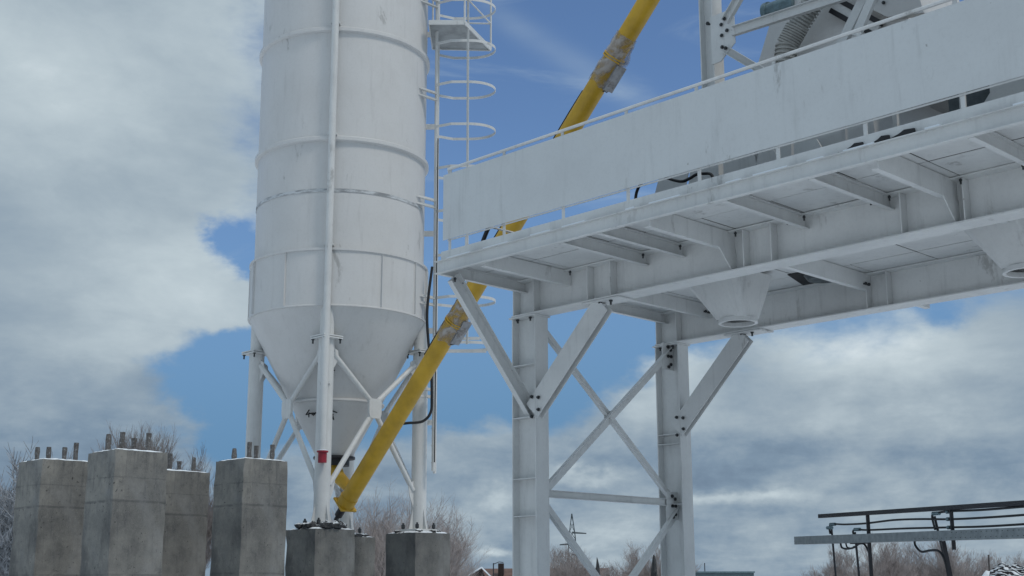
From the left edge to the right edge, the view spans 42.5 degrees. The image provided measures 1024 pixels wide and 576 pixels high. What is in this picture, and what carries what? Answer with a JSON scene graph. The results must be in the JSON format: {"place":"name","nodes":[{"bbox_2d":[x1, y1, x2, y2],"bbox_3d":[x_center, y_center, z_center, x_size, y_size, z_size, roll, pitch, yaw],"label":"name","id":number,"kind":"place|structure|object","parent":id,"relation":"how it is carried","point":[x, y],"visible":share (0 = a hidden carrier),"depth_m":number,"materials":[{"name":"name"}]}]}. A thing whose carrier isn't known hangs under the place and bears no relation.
{"place":"outdoors","nodes":[
{"label":"outdoors","id":0,"kind":"place"},
{"bbox_2d":[9,443,87,575],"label":"concrete pillar","id":1,"kind":"structure","parent":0,"point":[49,504],"depth_m":19.38,"materials":[{"name":"grey concrete"}]},
{"bbox_2d":[80,432,167,575],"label":"concrete pillar","id":2,"kind":"structure","parent":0,"point":[124,515],"depth_m":17.96,"materials":[{"name":"grey concrete"}]},
{"bbox_2d":[162,453,209,575],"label":"concrete pillar","id":3,"kind":"structure","parent":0,"point":[185,529],"depth_m":20.80,"materials":[{"name":"grey concrete"}]},
{"bbox_2d":[210,442,287,575],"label":"concrete pillar","id":4,"kind":"structure","parent":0,"point":[249,517],"depth_m":19.38,"materials":[{"name":"grey concrete"}]},
{"bbox_2d":[0,0,1023,575],"label":"sky","id":5,"kind":"structure","parent":0,"point":[129,129],"materials":[{"name":"blue"}]},
{"bbox_2d":[468,563,608,575],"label":"house","id":6,"kind":"structure","parent":0,"point":[500,571],"depth_m":125.29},
{"label":"ground","id":7,"kind":"structure","parent":0,"visible":0},
{"bbox_2d":[0,471,11,575],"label":"bare tree","id":8,"kind":"object","parent":7,"relation":"on","point":[5,504],"visible":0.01,"depth_m":44.28,"materials":[{"name":"brown plant"}]},
{"bbox_2d":[0,436,73,575],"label":"bare tree","id":9,"kind":"object","parent":7,"relation":"on","point":[6,533],"visible":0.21,"depth_m":32.14,"materials":[{"name":"brown plant"}]},
{"bbox_2d":[92,423,161,451],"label":"bare tree","id":10,"kind":"object","parent":7,"relation":"on","point":[117,442],"visible":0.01,"depth_m":78.87,"materials":[{"name":"brown plant"}]},
{"bbox_2d":[126,423,185,468],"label":"bare tree","id":11,"kind":"object","parent":7,"relation":"on","point":[162,446],"visible":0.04,"depth_m":77.29,"materials":[{"name":"brown plant"}]},
{"bbox_2d":[125,434,219,504],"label":"bare tree","id":12,"kind":"object","parent":7,"relation":"on","point":[198,464],"visible":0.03,"depth_m":83.44,"materials":[{"name":"brown plant"}]},
{"bbox_2d":[176,465,212,569],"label":"bare tree","id":13,"kind":"object","parent":7,"relation":"on","point":[209,532],"visible":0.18,"depth_m":68.71,"materials":[{"name":"brown plant"}]},
{"bbox_2d":[285,520,354,575],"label":"silo foundation","id":14,"kind":"object","parent":7,"relation":"on","point":[325,548],"visible":1,"depth_m":21.30,"materials":[{"name":"concrete"}]},
{"bbox_2d":[241,0,495,533],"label":"cement silo","id":15,"kind":"object","parent":14,"relation":"on","point":[338,286],"visible":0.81,"depth_m":23.24,"materials":[{"name":"paint"}]},
{"bbox_2d":[403,266,432,424],"bbox_3d":[-1.727,1.022,23.432,0.669,2.887,0.060,0,-13,0],"label":"power cable","id":16,"kind":"object","parent":15,"relation":"attached to","point":[428,344],"visible":0.79,"depth_m":23.42,"materials":[{"name":"black rubber"}]},
{"bbox_2d":[434,138,438,461],"bbox_3d":[-1.370,0.140,23.796,0.020,6.000,0.020,-10,-17,38],"label":"power cable","id":17,"kind":"object","parent":15,"relation":"attached to","point":[436,295],"visible":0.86,"depth_m":23.82,"materials":[{"name":"black rubber"}]},
{"bbox_2d":[331,0,659,519],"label":"screw conveyor","id":18,"kind":"object","parent":15,"relation":"attached to","point":[608,72],"visible":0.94,"depth_m":21.61,"materials":[{"name":"yellow metal"}]},
{"bbox_2d":[285,497,406,575],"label":"bare tree","id":19,"kind":"object","parent":7,"relation":"on","point":[374,524],"visible":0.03,"depth_m":48.67,"materials":[{"name":"brown plant"}]},
{"bbox_2d":[354,533,374,575],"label":"silo foundation","id":20,"kind":"object","parent":7,"relation":"on","point":[364,561],"visible":0.29,"depth_m":24.31,"materials":[{"name":"concrete"}]},
{"bbox_2d":[310,476,484,575],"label":"bare tree","id":21,"kind":"object","parent":7,"relation":"on","point":[380,562],"visible":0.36,"depth_m":40.84,"materials":[{"name":"brown plant"}]},
{"bbox_2d":[353,497,476,567],"bbox_3d":[-4.632,12.249,59.048,6.610,6.227,5.583,0,-13,0],"label":"bare tree","id":22,"kind":"object","parent":7,"relation":"on","point":[428,525],"visible":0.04,"depth_m":58.96,"materials":[{"name":"brown plant"}]},
{"bbox_2d":[385,529,450,575],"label":"silo foundation","id":23,"kind":"object","parent":7,"relation":"on","point":[419,552],"visible":1,"depth_m":22.73,"materials":[{"name":"concrete"}]},
{"bbox_2d":[377,502,494,575],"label":"bare tree","id":24,"kind":"object","parent":7,"relation":"on","point":[456,554],"visible":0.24,"depth_m":50.44,"materials":[{"name":"brown plant"}]},
{"bbox_2d":[458,555,483,575],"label":"bare tree","id":25,"kind":"object","parent":7,"relation":"on","point":[467,570],"visible":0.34,"depth_m":58.80,"materials":[{"name":"brown plant"}]},
{"bbox_2d":[550,555,590,575],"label":"bare bush","id":26,"kind":"object","parent":7,"relation":"on","point":[583,572],"visible":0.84,"depth_m":56.51,"materials":[{"name":"brown plant"}]},
{"bbox_2d":[560,514,585,561],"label":"power pylon","id":27,"kind":"object","parent":7,"relation":"on","point":[574,533],"visible":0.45,"depth_m":137.69,"materials":[{"name":"grey metal"}]},
{"bbox_2d":[550,544,602,573],"bbox_3d":[2.420,14.513,64.488,2.893,4.210,4.139,7,-15,-28],"label":"bare bush","id":28,"kind":"object","parent":7,"relation":"on","point":[554,565],"visible":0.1,"depth_m":64.46,"materials":[{"name":"brown plant"}]},
{"bbox_2d":[550,545,605,575],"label":"bare bush","id":29,"kind":"object","parent":7,"relation":"on","point":[559,573],"visible":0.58,"depth_m":60.57,"materials":[{"name":"brown plant"}]},
{"bbox_2d":[596,558,599,574],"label":"earth clod","id":30,"kind":"object","parent":7,"relation":"on","point":[597,567],"visible":0.6,"depth_m":25.41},
{"bbox_2d":[600,563,611,575],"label":"bare bush","id":31,"kind":"object","parent":7,"relation":"on","point":[605,571],"visible":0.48,"depth_m":73.70,"materials":[{"name":"brown plant"}]},
{"bbox_2d":[601,561,635,575],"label":"bare bush","id":32,"kind":"object","parent":7,"relation":"on","point":[615,571],"visible":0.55,"depth_m":62.34,"materials":[{"name":"brown plant"}]},
{"bbox_2d":[614,550,649,575],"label":"bare bush","id":33,"kind":"object","parent":7,"relation":"on","point":[632,566],"visible":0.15,"depth_m":58.75,"materials":[{"name":"brown plant"}]},
{"bbox_2d":[651,555,657,575],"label":"earth clod","id":34,"kind":"object","parent":7,"relation":"on","point":[654,569],"visible":1,"depth_m":25.44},
{"bbox_2d":[614,540,703,575],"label":"bare bush","id":35,"kind":"object","parent":7,"relation":"on","point":[643,572],"visible":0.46,"depth_m":56.79,"materials":[{"name":"brown plant"}]},
{"bbox_2d":[628,563,754,575],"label":"site container","id":36,"kind":"object","parent":7,"relation":"on","point":[724,573],"visible":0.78,"depth_m":58.68,"materials":[{"name":"blue metal"}]},
{"bbox_2d":[434,0,1023,575],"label":"mixer platform","id":37,"kind":"structure","parent":7,"relation":"on","point":[926,212],"depth_m":15.12,"materials":[{"name":"white metal"}]},
{"bbox_2d":[481,228,489,240],"bbox_3d":[-0.414,-0.547,18.028,0.059,0.750,0.451,12,-18,-43],"label":"power cable","id":38,"kind":"object","parent":37,"relation":"hanging from","point":[485,235],"visible":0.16,"depth_m":18.00,"materials":[{"name":"black rubber"}]},
{"bbox_2d":[634,184,641,198],"bbox_3d":[1.510,-1.077,15.396,0.036,0.657,0.207,12,-18,-43],"label":"power cable","id":39,"kind":"object","parent":37,"relation":"hanging from","point":[636,192],"visible":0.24,"depth_m":15.44,"materials":[{"name":"black rubber"}]},
{"bbox_2d":[665,172,713,182],"bbox_3d":[1.976,-1.164,14.927,0.034,0.517,0.875,12,-18,-43],"label":"power cable","id":40,"kind":"object","parent":37,"relation":"hanging from","point":[691,177],"visible":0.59,"depth_m":14.89,"materials":[{"name":"black rubber"}]},
{"bbox_2d":[698,0,876,174],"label":"tower frame","id":41,"kind":"object","parent":37,"relation":"on","point":[719,29],"visible":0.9,"depth_m":15.78,"materials":[{"name":"white metal"}]},
{"bbox_2d":[655,0,1023,192],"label":"concrete mixer","id":42,"kind":"object","parent":37,"relation":"on","point":[789,35],"visible":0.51,"depth_m":15.35,"materials":[{"name":"paint"}]},
{"bbox_2d":[799,566,826,575],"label":"bare bush","id":43,"kind":"object","parent":7,"relation":"on","point":[810,573],"visible":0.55,"depth_m":60.63,"materials":[{"name":"brown plant"}]},
{"bbox_2d":[811,544,879,575],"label":"bare bush","id":44,"kind":"object","parent":7,"relation":"on","point":[830,570],"visible":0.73,"depth_m":58.28,"materials":[{"name":"brown plant"}]},
{"bbox_2d":[844,552,880,575],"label":"bare bush","id":45,"kind":"object","parent":7,"relation":"on","point":[865,565],"visible":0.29,"depth_m":58.78,"materials":[{"name":"brown plant"}]},
{"bbox_2d":[835,532,924,575],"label":"bare bush","id":46,"kind":"object","parent":7,"relation":"on","point":[889,569],"visible":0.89,"depth_m":54.73,"materials":[{"name":"brown plant"}]},
{"bbox_2d":[865,542,922,574],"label":"bare bush","id":47,"kind":"object","parent":7,"relation":"on","point":[909,549],"visible":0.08,"depth_m":60.43,"materials":[{"name":"brown plant"}]},
{"bbox_2d":[794,500,1023,575],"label":"pipe rack","id":48,"kind":"object","parent":7,"relation":"on","point":[952,535],"visible":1,"depth_m":13.09,"materials":[{"name":"black metal"}]},
{"bbox_2d":[902,542,964,575],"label":"bare bush","id":49,"kind":"object","parent":7,"relation":"on","point":[920,557],"visible":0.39,"depth_m":58.52,"materials":[{"name":"brown plant"}]},
{"bbox_2d":[915,541,979,575],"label":"bare bush","id":50,"kind":"object","parent":7,"relation":"on","point":[938,568],"visible":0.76,"depth_m":56.27,"materials":[{"name":"brown plant"}]},
{"bbox_2d":[951,548,987,575],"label":"bare bush","id":51,"kind":"object","parent":7,"relation":"on","point":[972,572],"visible":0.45,"depth_m":62.44,"materials":[{"name":"brown plant"}]},
{"bbox_2d":[974,549,995,574],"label":"bare bush","id":52,"kind":"object","parent":7,"relation":"on","point":[985,562],"visible":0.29,"depth_m":68.33,"materials":[{"name":"brown plant"}]},
{"bbox_2d":[982,571,989,575],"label":"snow mound","id":53,"kind":"object","parent":7,"relation":"on","point":[986,573],"visible":0.38,"depth_m":22.44,"materials":[{"name":"white snow"}]},
{"bbox_2d":[966,551,1023,573],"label":"bare bush","id":54,"kind":"object","parent":7,"relation":"on","point":[1017,562],"visible":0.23,"depth_m":70.41,"materials":[{"name":"brown plant"}]},
{"bbox_2d":[989,562,1023,575],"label":"spoil heap","id":55,"kind":"object","parent":7,"relation":"on","point":[1004,569],"visible":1,"depth_m":21.42,"materials":[{"name":"white snow"}]}
]}

